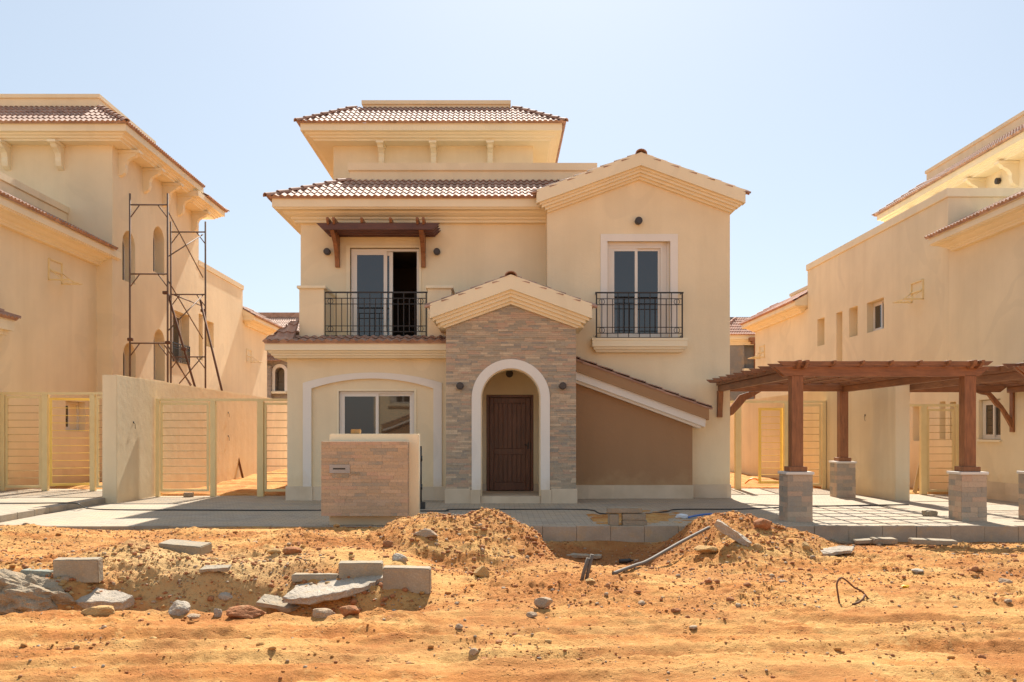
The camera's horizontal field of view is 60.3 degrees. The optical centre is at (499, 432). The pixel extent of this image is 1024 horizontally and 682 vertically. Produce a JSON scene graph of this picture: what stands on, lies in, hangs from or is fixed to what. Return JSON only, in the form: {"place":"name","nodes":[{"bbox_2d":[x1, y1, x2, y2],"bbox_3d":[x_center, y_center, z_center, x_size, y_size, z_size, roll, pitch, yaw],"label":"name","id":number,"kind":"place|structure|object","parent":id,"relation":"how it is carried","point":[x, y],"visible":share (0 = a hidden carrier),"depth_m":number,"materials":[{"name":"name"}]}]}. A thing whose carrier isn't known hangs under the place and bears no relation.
{"place":"outdoors","nodes":[
{"label":"outdoors","id":0,"kind":"place"},
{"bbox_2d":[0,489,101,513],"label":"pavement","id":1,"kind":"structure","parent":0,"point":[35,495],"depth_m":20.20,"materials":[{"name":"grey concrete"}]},
{"bbox_2d":[0,392,101,490],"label":"garden gate","id":2,"kind":"structure","parent":1,"relation":"on","point":[45,442],"depth_m":22.48,"materials":[{"name":"beige paint"}]},
{"bbox_2d":[0,469,1023,681],"bbox_3d":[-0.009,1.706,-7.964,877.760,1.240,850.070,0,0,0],"label":"ground","id":3,"kind":"structure","parent":0,"point":[1000,646],"depth_m":8.53,"materials":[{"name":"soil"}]},
{"bbox_2d":[20,567,52,576],"bbox_3d":[-5.112,1.574,9.829,0.364,0.105,0.225,2,0,6],"label":"kerb block","id":4,"kind":"object","parent":3,"relation":"on","point":[42,572],"depth_m":9.73,"materials":[{"name":"grey concrete"}]},
{"bbox_2d":[0,568,75,615],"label":"rubble heap","id":5,"kind":"object","parent":3,"relation":"on","point":[20,592],"visible":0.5,"depth_m":9.26,"materials":[{"name":"grey concrete"}]},
{"bbox_2d":[0,498,104,521],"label":"kerb","id":6,"kind":"structure","parent":3,"relation":"on","point":[15,515],"depth_m":17.39,"materials":[{"name":"concrete"}]},
{"bbox_2d":[53,557,102,582],"bbox_3d":[-4.646,1.515,9.723,0.495,0.264,0.147,0,3,-3],"label":"kerb block","id":7,"kind":"object","parent":3,"relation":"on","point":[86,569],"depth_m":9.66,"materials":[{"name":"grey concrete"}]},
{"bbox_2d":[81,605,114,615],"bbox_3d":[-3.894,1.734,8.553,0.301,0.114,0.220,0,0,-26],"label":"rock","id":8,"kind":"object","parent":3,"relation":"on","point":[102,610],"visible":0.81,"depth_m":8.47,"materials":[{"name":"beige stone"}]},
{"bbox_2d":[75,588,134,610],"bbox_3d":[-4.339,1.815,9.580,0.722,0.132,0.344,4,14,4],"label":"broken concrete slab","id":9,"kind":"object","parent":3,"relation":"on","point":[117,600],"depth_m":9.49,"materials":[{"name":"grey concrete"}]},
{"bbox_2d":[0,94,283,489],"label":"house","id":10,"kind":"structure","parent":3,"relation":"on","point":[76,170],"depth_m":28.00,"materials":[{"name":"beige paint"}]},
{"bbox_2d":[66,402,78,429],"bbox_3d":[-13.050,-0.500,26.620,0.100,0.880,1.240,0,0,0],"label":"window","id":11,"kind":"structure","parent":10,"relation":"in","point":[67,403],"depth_m":26.83,"materials":[{"name":"white glass"}]},
{"bbox_2d":[122,239,124,280],"bbox_3d":[-12.670,-5.845,29.250,0.060,1.690,0.980,0,0,0],"label":"arched window","id":12,"kind":"structure","parent":10,"relation":"in","point":[123,245],"depth_m":29.68,"materials":[{"name":"beige glass"}]},
{"bbox_2d":[123,351,125,375],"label":"arched window","id":13,"kind":"structure","parent":10,"relation":"in","point":[124,359],"depth_m":29.73,"materials":[{"name":"beige glass"}]},
{"bbox_2d":[153,234,154,271],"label":"arched window","id":14,"kind":"structure","parent":10,"relation":"in","point":[153,234],"depth_m":32.25,"materials":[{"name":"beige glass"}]},
{"bbox_2d":[154,337,155,379],"bbox_3d":[-12.670,-2.820,31.875,0.060,1.840,1.030,0,0,0],"label":"arched window","id":15,"kind":"structure","parent":10,"relation":"in","point":[154,337],"depth_m":32.33,"materials":[{"name":"beige glass"}]},
{"bbox_2d":[172,314,180,361],"bbox_3d":[-12.650,-3.675,34.020,0.100,1.930,1.800,0,0,0],"label":"window","id":16,"kind":"structure","parent":10,"relation":"in","point":[175,336],"depth_m":34.56,"materials":[{"name":"brown glass"}]},
{"bbox_2d":[168,600,190,615],"bbox_3d":[-3.148,1.751,8.678,0.231,0.194,0.213,0,0,0],"label":"concrete chunk","id":17,"kind":"object","parent":3,"relation":"on","point":[178,608],"visible":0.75,"depth_m":8.60,"materials":[{"name":"grey concrete"}]},
{"bbox_2d":[158,539,211,554],"bbox_3d":[-4.015,1.464,11.254,0.606,0.126,0.285,3,6,12],"label":"kerb block","id":18,"kind":"object","parent":3,"relation":"on","point":[191,547],"depth_m":11.15,"materials":[{"name":"grey concrete"}]},
{"bbox_2d":[127,193,243,477],"bbox_3d":[-10.144,-3.030,29.300,3.334,9.160,2.720,0,0,0],"label":"scaffold","id":19,"kind":"object","parent":3,"relation":"on","point":[168,342],"visible":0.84,"depth_m":28.45,"materials":[{"name":"metal"}]},
{"bbox_2d":[187,613,200,618],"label":"rock","id":20,"kind":"object","parent":3,"relation":"on","point":[193,616],"visible":1,"depth_m":8.33,"materials":[{"name":"beige stone"}]},
{"bbox_2d":[102,375,286,502],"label":"garden wall","id":21,"kind":"structure","parent":3,"relation":"on","point":[128,438],"depth_m":23.47,"materials":[{"name":"paint"}]},
{"bbox_2d":[199,564,231,572],"bbox_3d":[-3.269,1.562,10.158,0.352,0.058,0.160,-4,12,-4],"label":"broken concrete slab","id":22,"kind":"object","parent":3,"relation":"on","point":[215,568],"depth_m":10.10,"materials":[{"name":"beige concrete"}]},
{"bbox_2d":[214,608,221,616],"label":"rock","id":23,"kind":"object","parent":3,"relation":"on","point":[217,612],"visible":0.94,"depth_m":8.57,"materials":[{"name":"stone"}]},
{"bbox_2d":[218,592,232,601],"bbox_3d":[-3.094,1.866,10.047,0.202,0.133,0.209,0,0,0],"label":"concrete chunk","id":24,"kind":"object","parent":3,"relation":"on","point":[226,595],"visible":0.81,"depth_m":9.96,"materials":[{"name":"grey concrete"}]},
{"bbox_2d":[32,568,438,610],"bbox_3d":[-3.354,1.879,9.551,5.405,0.739,1.175,0,0,-2],"label":"hollow rubble","id":25,"kind":"object","parent":3,"relation":"on","point":[64,580],"visible":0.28,"depth_m":9.68,"materials":[{"name":"stone"}]},
{"bbox_2d":[226,605,265,617],"bbox_3d":[-2.467,1.762,8.595,0.373,0.155,0.250,0,0,0],"label":"rock","id":26,"kind":"object","parent":3,"relation":"on","point":[245,611],"visible":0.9,"depth_m":8.53,"materials":[{"name":"stone"}]},
{"bbox_2d":[267,548,280,554],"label":"rock","id":27,"kind":"object","parent":3,"relation":"on","point":[274,550],"visible":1,"depth_m":11.09,"materials":[{"name":"beige stone"}]},
{"bbox_2d":[255,594,300,612],"bbox_3d":[-2.432,1.909,9.828,0.540,0.081,0.289,9,14,-12],"label":"broken concrete slab","id":28,"kind":"object","parent":3,"relation":"on","point":[271,601],"depth_m":9.74,"materials":[{"name":"grey concrete"}]},
{"bbox_2d":[258,312,298,398],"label":"house","id":29,"kind":"structure","parent":3,"relation":"on","point":[276,378],"depth_m":62.00,"materials":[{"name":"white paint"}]},
{"bbox_2d":[283,546,301,554],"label":"rock","id":30,"kind":"object","parent":3,"relation":"on","point":[290,550],"visible":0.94,"depth_m":11.05,"materials":[{"name":"stone"}]},
{"bbox_2d":[291,573,338,581],"bbox_3d":[-2.106,1.663,10.141,0.544,0.091,0.164,-1,0,3],"label":"kerb block","id":31,"kind":"object","parent":3,"relation":"on","point":[297,577],"depth_m":10.07,"materials":[{"name":"grey concrete"}]},
{"bbox_2d":[312,608,333,617],"bbox_3d":[-1.726,1.775,8.588,0.215,0.135,0.151,0,0,0],"label":"rock","id":32,"kind":"object","parent":3,"relation":"on","point":[321,612],"visible":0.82,"depth_m":8.54,"materials":[{"name":"beige stone"}]},
{"bbox_2d":[282,574,382,603],"bbox_3d":[-1.839,1.744,9.900,1.136,0.113,0.641,-7,11,-2],"label":"broken concrete slab","id":33,"kind":"object","parent":3,"relation":"on","point":[321,591],"depth_m":9.75,"materials":[{"name":"grey concrete"}]},
{"bbox_2d":[338,561,383,578],"bbox_3d":[-1.583,1.582,10.097,0.505,0.216,0.136,0,4,-1],"label":"kerb block","id":34,"kind":"object","parent":33,"relation":"on","point":[359,568],"depth_m":10.03,"materials":[{"name":"grey concrete"}]},
{"bbox_2d":[339,605,359,615],"bbox_3d":[-1.435,1.707,8.447,0.198,0.112,0.166,0,0,-15],"label":"rock","id":35,"kind":"object","parent":3,"relation":"on","point":[347,610],"visible":0.95,"depth_m":8.40,"materials":[{"name":"stone"}]},
{"bbox_2d":[382,540,392,546],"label":"rock","id":36,"kind":"object","parent":3,"relation":"on","point":[388,543],"visible":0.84,"depth_m":11.78,"materials":[{"name":"stone"}]},
{"bbox_2d":[392,553,407,562],"bbox_3d":[-1.201,1.518,10.625,0.192,0.130,0.146,0,0,0],"label":"concrete chunk","id":37,"kind":"object","parent":3,"relation":"on","point":[398,557],"visible":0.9,"depth_m":10.59,"materials":[{"name":"grey concrete"}]},
{"bbox_2d":[383,565,430,593],"bbox_3d":[-1.028,1.638,9.832,0.535,0.296,0.135,1,5,2],"label":"kerb block","id":38,"kind":"object","parent":3,"relation":"on","point":[415,579],"depth_m":9.77,"materials":[{"name":"grey concrete"}]},
{"bbox_2d":[413,528,437,537],"bbox_3d":[-0.983,1.349,11.747,0.337,0.159,0.222,0,0,0],"label":"concrete chunk","id":39,"kind":"object","parent":3,"relation":"on","point":[426,533],"visible":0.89,"depth_m":11.67,"materials":[{"name":"beige concrete"}]},
{"bbox_2d":[1,507,905,612],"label":"heap gravel","id":40,"kind":"structure","parent":3,"relation":"on","point":[534,539],"depth_m":11.58,"materials":[{"name":"brown gravel"}]},
{"bbox_2d":[612,526,710,574],"bbox_3d":[2.240,1.558,11.871,0.048,0.388,2.694,0,0,39],"label":"drain pipe","id":41,"kind":"object","parent":40,"relation":"on","point":[664,551],"visible":1,"depth_m":11.74,"materials":[{"name":"grey plastic"}]},
{"bbox_2d":[455,624,462,629],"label":"rock","id":42,"kind":"object","parent":3,"relation":"on","point":[459,626],"visible":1,"depth_m":8.05,"materials":[{"name":"beige stone"}]},
{"bbox_2d":[469,648,478,655],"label":"rock","id":43,"kind":"object","parent":3,"relation":"on","point":[473,651],"visible":1,"depth_m":7.29,"materials":[{"name":"beige stone"}]},
{"bbox_2d":[473,566,489,576],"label":"rock","id":44,"kind":"object","parent":3,"relation":"on","point":[481,571],"visible":0.98,"depth_m":10.62,"materials":[{"name":"beige stone"}]},
{"bbox_2d":[262,100,750,503],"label":"house","id":45,"kind":"structure","parent":3,"relation":"on","point":[498,303],"depth_m":21.70,"materials":[{"name":"beige paint"}]},
{"bbox_2d":[339,391,413,433],"bbox_3d":[-2.916,-0.187,21.050,1.788,1.611,0.100,0,0,0],"label":"window","id":46,"kind":"structure","parent":45,"relation":"in","point":[371,412],"depth_m":21.02,"materials":[{"name":"grey glass"}]},
{"bbox_2d":[351,249,418,334],"bbox_3d":[-2.909,-3.492,22.510,1.728,2.385,0.100,0,0,0],"label":"balcony door","id":47,"kind":"structure","parent":45,"relation":"in","point":[371,269],"depth_m":22.48,"materials":[{"name":"clear glass"}]},
{"bbox_2d":[486,395,532,490],"bbox_3d":[0.267,0.249,21.958,1.170,2.392,0.164,0,0,0],"label":"front door","id":48,"kind":"structure","parent":45,"relation":"in","point":[509,418],"depth_m":21.95,"materials":[{"name":"brown wood"}]},
{"bbox_2d":[609,246,662,336],"bbox_3d":[3.388,-3.483,21.850,1.325,2.285,0.100,0,0,0],"label":"window","id":49,"kind":"structure","parent":45,"relation":"in","point":[631,268],"depth_m":21.82,"materials":[{"name":"clear glass"}]},
{"bbox_2d":[0,513,1023,663],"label":"clods","id":50,"kind":"object","parent":3,"relation":"on","point":[482,547],"visible":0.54,"depth_m":10.61,"materials":[{"name":"soil"}]},
{"bbox_2d":[526,612,536,617],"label":"rock","id":51,"kind":"object","parent":3,"relation":"on","point":[531,614],"visible":1,"depth_m":8.59,"materials":[{"name":"beige stone"}]},
{"bbox_2d":[40,525,1023,542],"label":"kerb","id":52,"kind":"structure","parent":3,"relation":"on","point":[904,533],"depth_m":15.02,"materials":[{"name":"concrete"}]},
{"bbox_2d":[534,597,552,608],"bbox_3d":[0.452,1.737,8.992,0.197,0.122,0.154,0,0,0],"label":"rock","id":53,"kind":"object","parent":3,"relation":"on","point":[542,602],"visible":1,"depth_m":8.95,"materials":[{"name":"beige stone"}]},
{"bbox_2d":[566,553,601,558],"bbox_3d":[1.383,2.018,14.427,0.605,0.068,0.168,2,5,-2],"label":"broken concrete slab","id":54,"kind":"object","parent":3,"relation":"on","point":[584,555],"depth_m":14.36,"materials":[{"name":"grey concrete"}]},
{"bbox_2d":[580,557,589,579],"bbox_3d":[1.009,1.669,10.480,0.140,0.371,0.044,0,0,0],"label":"pipe stub","id":55,"kind":"object","parent":3,"relation":"on","point":[584,569],"visible":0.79,"depth_m":10.46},
{"bbox_2d":[585,554,593,578],"bbox_3d":[1.065,1.649,10.500,0.131,0.409,0.044,0,0,0],"label":"pipe stub","id":56,"kind":"object","parent":3,"relation":"on","point":[589,567],"visible":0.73,"depth_m":10.48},
{"bbox_2d":[585,578,594,582],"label":"rock","id":57,"kind":"object","parent":3,"relation":"on","point":[588,580],"visible":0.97,"depth_m":10.19,"materials":[{"name":"beige stone"}]},
{"bbox_2d":[619,558,632,562],"bbox_3d":[2.033,2.052,14.107,0.233,0.079,0.068,0,0,-4],"label":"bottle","id":58,"kind":"object","parent":3,"relation":"on","point":[629,560],"visible":1,"depth_m":14.08,"materials":[{"name":"black plastic"}]},
{"bbox_2d":[671,608,680,611],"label":"rock","id":59,"kind":"object","parent":3,"relation":"on","point":[675,609],"visible":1,"depth_m":8.80,"materials":[{"name":"stone"}]},
{"bbox_2d":[694,545,717,552],"bbox_3d":[2.805,1.585,11.943,0.335,0.112,0.249,0,0,0],"label":"rock","id":60,"kind":"object","parent":3,"relation":"on","point":[705,549],"visible":1,"depth_m":11.87,"materials":[{"name":"beige stone"}]},
{"bbox_2d":[705,578,712,582],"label":"rock","id":61,"kind":"object","parent":3,"relation":"on","point":[708,580],"visible":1,"depth_m":10.33,"materials":[{"name":"stone"}]},
{"bbox_2d":[726,597,733,600],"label":"rock","id":62,"kind":"object","parent":3,"relation":"on","point":[729,598],"visible":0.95,"depth_m":9.27,"materials":[{"name":"stone"}]},
{"bbox_2d":[714,520,751,546],"bbox_3d":[3.190,1.377,12.033,0.568,0.129,0.182,34,14,7],"label":"concrete chunk","id":63,"kind":"object","parent":3,"relation":"on","point":[726,530],"visible":0.98,"depth_m":11.98,"materials":[{"name":"grey concrete"}]},
{"bbox_2d":[730,317,754,400],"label":"house","id":64,"kind":"structure","parent":3,"relation":"on","point":[742,345],"depth_m":60.00,"materials":[{"name":"beige paint"}]},
{"bbox_2d":[753,543,762,550],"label":"rock","id":65,"kind":"object","parent":3,"relation":"on","point":[757,547],"visible":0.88,"depth_m":11.91,"materials":[{"name":"brown stone"}]},
{"bbox_2d":[753,518,770,529],"bbox_3d":[3.790,1.327,12.688,0.256,0.199,0.224,0,0,0],"label":"rock","id":66,"kind":"object","parent":3,"relation":"on","point":[762,523],"visible":0.99,"depth_m":12.61,"materials":[{"name":"stone"}]},
{"bbox_2d":[801,542,809,549],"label":"rock","id":67,"kind":"object","parent":3,"relation":"on","point":[805,545],"visible":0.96,"depth_m":12.16,"materials":[{"name":"beige stone"}]},
{"bbox_2d":[730,385,909,500],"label":"garden wall","id":68,"kind":"structure","parent":3,"relation":"on","point":[879,435],"depth_m":22.95,"materials":[{"name":"paint"}]},
{"bbox_2d":[820,546,854,555],"bbox_3d":[4.709,1.640,12.258,0.542,0.068,0.254,-6,10,-8],"label":"paving slab","id":69,"kind":"object","parent":3,"relation":"on","point":[834,550],"depth_m":12.20,"materials":[{"name":"concrete"}]},
{"bbox_2d":[830,539,852,543],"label":"paving slab","id":70,"kind":"object","parent":3,"relation":"on","point":[840,541],"depth_m":14.91,"materials":[{"name":"grey concrete"}]},
{"bbox_2d":[836,577,868,603],"bbox_3d":[3.719,1.694,9.289,0.473,0.360,0.091,0,0,-32],"label":"steel bar","id":71,"kind":"object","parent":3,"relation":"on","point":[848,582],"visible":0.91,"depth_m":9.25,"materials":[{"name":"brown metal"}]},
{"bbox_2d":[852,594,865,604],"bbox_3d":[3.728,1.728,9.115,0.190,0.103,0.037,0,0,-27],"label":"steel bar","id":72,"kind":"object","parent":3,"relation":"on","point":[860,601],"visible":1,"depth_m":9.10,"materials":[{"name":"brown metal"}]},
{"bbox_2d":[852,538,871,543],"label":"paving slab","id":73,"kind":"object","parent":3,"relation":"on","point":[862,540],"depth_m":14.65,"materials":[{"name":"grey concrete"}]},
{"bbox_2d":[738,110,1023,501],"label":"house","id":74,"kind":"structure","parent":3,"relation":"on","point":[931,268],"depth_m":27.53,"materials":[{"name":"beige paint"}]},
{"bbox_2d":[873,300,883,330],"bbox_3d":[13.420,-4.100,30.800,0.100,1.040,1.380,0,0,0],"label":"window","id":75,"kind":"structure","parent":74,"relation":"in","point":[878,307],"depth_m":31.10,"materials":[{"name":"white glass"}]},
{"bbox_2d":[983,400,1000,438],"bbox_3d":[13.300,-0.355,23.620,0.100,1.050,1.020,0,0,0],"label":"window","id":76,"kind":"structure","parent":74,"relation":"in","point":[991,414],"depth_m":23.75,"materials":[{"name":"white glass"}]},
{"bbox_2d":[870,537,897,544],"bbox_3d":[6.394,1.794,14.649,0.383,0.094,0.226,1,2,2],"label":"paving slab","id":77,"kind":"object","parent":3,"relation":"on","point":[883,540],"depth_m":14.54,"materials":[{"name":"grey concrete"}]},
{"bbox_2d":[912,463,918,492],"bbox_3d":[12.319,0.940,25.748,0.120,1.700,0.042,17,-10,0],"label":"plank","id":78,"kind":"object","parent":3,"relation":"on","point":[916,485],"visible":0.48,"depth_m":25.64,"materials":[{"name":"brown wood"}]},
{"bbox_2d":[911,568,923,572],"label":"rock","id":79,"kind":"object","parent":3,"relation":"on","point":[916,570],"visible":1,"depth_m":11.09,"materials":[{"name":"stone"}]},
{"bbox_2d":[908,537,957,545],"bbox_3d":[6.910,1.735,14.038,0.704,0.081,0.205,2,3,3],"label":"paving slab","id":80,"kind":"object","parent":3,"relation":"on","point":[930,541],"depth_m":13.95,"materials":[{"name":"grey concrete"}]},
{"bbox_2d":[971,566,978,571],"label":"rock","id":81,"kind":"object","parent":3,"relation":"on","point":[975,568],"visible":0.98,"depth_m":11.04,"materials":[{"name":"stone"}]},
{"bbox_2d":[998,578,1012,583],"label":"rock","id":82,"kind":"object","parent":3,"relation":"on","point":[1002,580],"visible":0.84,"depth_m":10.54,"materials":[{"name":"beige stone"}]},
{"bbox_2d":[0,488,1023,525],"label":"pavement","id":83,"kind":"structure","parent":0,"point":[1000,512],"depth_m":18.09,"materials":[{"name":"grey concrete"}]},
{"bbox_2d":[183,492,193,496],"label":"stone block","id":84,"kind":"object","parent":83,"relation":"on","point":[188,494],"depth_m":21.92,"materials":[{"name":"beige stone"}]},
{"bbox_2d":[155,398,286,496],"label":"garden gate","id":85,"kind":"structure","parent":83,"relation":"on","point":[211,450],"depth_m":22.05,"materials":[{"name":"beige paint"}]},
{"bbox_2d":[321,434,419,524],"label":"letterbox wall","id":86,"kind":"structure","parent":83,"relation":"on","point":[370,479],"depth_m":14.98,"materials":[{"name":"beige brick"}]},
{"bbox_2d":[351,429,360,433],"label":"paving block","id":87,"kind":"object","parent":86,"relation":"on","point":[355,431],"depth_m":15.30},
{"bbox_2d":[420,446,424,508],"bbox_3d":[-1.656,0.940,18.600,0.180,1.320,0.160,0,0,0],"label":"standpipe","id":88,"kind":"object","parent":83,"relation":"on","point":[422,505],"visible":0.71,"depth_m":18.58,"materials":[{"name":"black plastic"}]},
{"bbox_2d":[0,502,908,513],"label":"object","id":89,"kind":"object","parent":83,"relation":"on","point":[420,510],"visible":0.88,"depth_m":18.24,"materials":[{"name":"grey concrete"}]},
{"bbox_2d":[608,513,618,525],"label":"paving block","id":90,"kind":"object","parent":83,"relation":"on","point":[613,519],"depth_m":15.09,"materials":[{"name":"grey concrete"}]},
{"bbox_2d":[621,519,646,525],"bbox_3d":[2.331,1.550,15.200,0.425,0.106,0.226,0,0,2],"label":"paving block","id":91,"kind":"object","parent":83,"relation":"on","point":[633,522],"depth_m":15.09,"materials":[{"name":"grey concrete"}]},
{"bbox_2d":[622,513,645,519],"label":"paving block","id":92,"kind":"object","parent":91,"relation":"on","point":[633,516],"depth_m":15.09,"materials":[{"name":"grey concrete"}]},
{"bbox_2d":[606,507,642,512],"bbox_3d":[2.160,1.332,15.200,0.603,0.091,0.226,0,0,3],"label":"paving block","id":93,"kind":"object","parent":92,"relation":"on","point":[624,510],"depth_m":15.10,"materials":[{"name":"grey concrete"}]},
{"bbox_2d":[587,510,692,524],"bbox_3d":[2.650,1.594,16.700,1.900,0.077,3.000,0,0,0],"label":"sand spill","id":94,"kind":"object","parent":83,"relation":"on","point":[650,518],"visible":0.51,"depth_m":16.54,"materials":[{"name":"sand"}]},
{"bbox_2d":[675,513,687,517],"bbox_3d":[3.424,1.555,16.489,0.252,0.094,0.197,0,0,0],"label":"plastic bag","id":95,"kind":"object","parent":83,"relation":"on","point":[680,515],"visible":1,"depth_m":16.42,"materials":[{"name":"white plastic"}]},
{"bbox_2d":[688,513,712,517],"bbox_3d":[3.897,1.555,16.594,0.884,0.067,0.117,0,0,-26],"label":"water hose","id":96,"kind":"object","parent":83,"relation":"on","point":[700,515],"visible":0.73,"depth_m":16.55,"materials":[{"name":"blue plastic"}]},
{"bbox_2d":[730,401,825,489],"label":"garden gate","id":97,"kind":"structure","parent":83,"relation":"on","point":[783,442],"depth_m":25.16,"materials":[{"name":"beige paint"}]},
{"bbox_2d":[707,360,992,521],"bbox_3d":[6.960,0.158,18.973,3.916,2.925,6.465,0,0,0],"label":"pergola","id":98,"kind":"object","parent":83,"relation":"on","point":[967,492],"visible":0.98,"depth_m":15.99,"materials":[{"name":"wood"}]},
{"bbox_2d":[922,510,937,515],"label":"stone block","id":99,"kind":"object","parent":83,"relation":"on","point":[929,513],"depth_m":16.87,"materials":[{"name":"beige stone"}]},
{"bbox_2d":[910,404,958,494],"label":"garden gate","id":100,"kind":"structure","parent":83,"relation":"on","point":[924,439],"depth_m":25.07,"materials":[{"name":"beige paint"}]},
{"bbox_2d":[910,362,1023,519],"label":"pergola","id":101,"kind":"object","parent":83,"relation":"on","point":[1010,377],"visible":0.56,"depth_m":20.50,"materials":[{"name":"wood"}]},
{"bbox_2d":[0,0,1023,316],"label":"sky","id":102,"kind":"structure","parent":0,"point":[829,112],"materials":[{"name":"blue"}]}
]}

